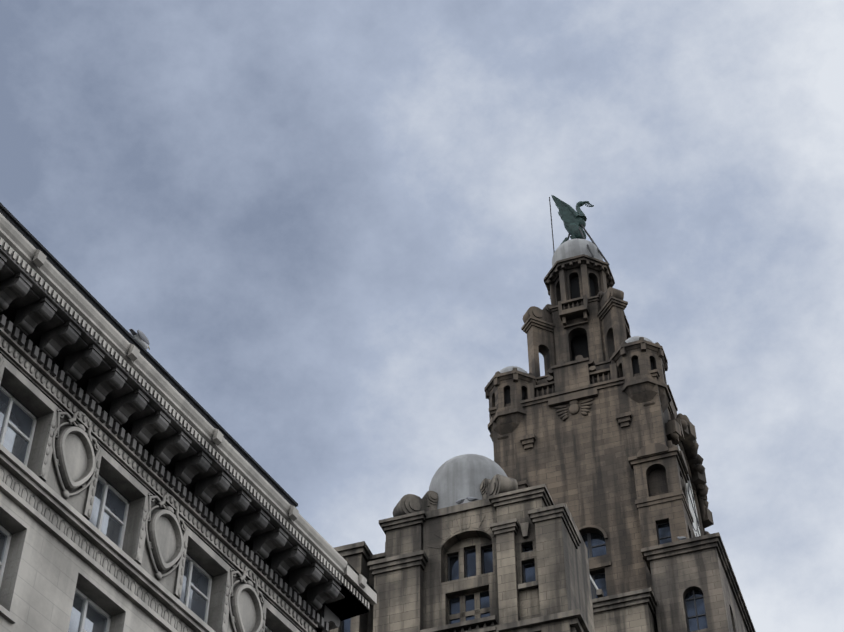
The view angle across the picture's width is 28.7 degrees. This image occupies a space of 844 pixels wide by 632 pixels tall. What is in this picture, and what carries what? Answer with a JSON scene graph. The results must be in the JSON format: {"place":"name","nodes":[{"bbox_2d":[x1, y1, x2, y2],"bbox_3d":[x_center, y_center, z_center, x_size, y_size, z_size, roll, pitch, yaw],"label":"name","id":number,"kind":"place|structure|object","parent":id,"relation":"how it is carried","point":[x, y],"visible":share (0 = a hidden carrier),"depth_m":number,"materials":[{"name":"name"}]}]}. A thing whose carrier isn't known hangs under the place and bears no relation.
{"place":"outdoors","nodes":[
{"label":"outdoors","id":0,"kind":"place"},
{"bbox_2d":[0,0,843,631],"label":"sky","id":1,"kind":"structure","parent":0,"point":[328,222],"materials":[{"name":"grey"}]},
{"label":"ground","id":2,"kind":"structure","parent":0,"visible":0},
{"bbox_2d":[0,202,376,631],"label":"building","id":3,"kind":"structure","parent":2,"relation":"on","point":[142,489],"depth_m":40.35,"materials":[{"name":"stone"}]},
{"bbox_2d":[129,329,149,349],"bbox_3d":[-7.200,0.654,42.087,0.333,0.552,1.054,-14,-47,14],"label":"seagull","id":4,"kind":"object","parent":3,"relation":"on","point":[140,337],"visible":0.85,"depth_m":41.92,"materials":[{"name":"white"}]},
{"bbox_2d":[323,239,755,631],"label":"building","id":5,"kind":"structure","parent":2,"relation":"on","point":[587,487],"depth_m":94.19,"materials":[{"name":"stone"}]},
{"bbox_2d":[456,499,464,503],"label":"seagull","id":6,"kind":"object","parent":5,"relation":"on","point":[459,501],"visible":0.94,"depth_m":72.94,"materials":[{"name":"grey"}]},
{"bbox_2d":[465,497,478,500],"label":"seagull","id":7,"kind":"object","parent":5,"relation":"on","point":[472,498],"visible":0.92,"depth_m":72.85,"materials":[{"name":"grey"}]},
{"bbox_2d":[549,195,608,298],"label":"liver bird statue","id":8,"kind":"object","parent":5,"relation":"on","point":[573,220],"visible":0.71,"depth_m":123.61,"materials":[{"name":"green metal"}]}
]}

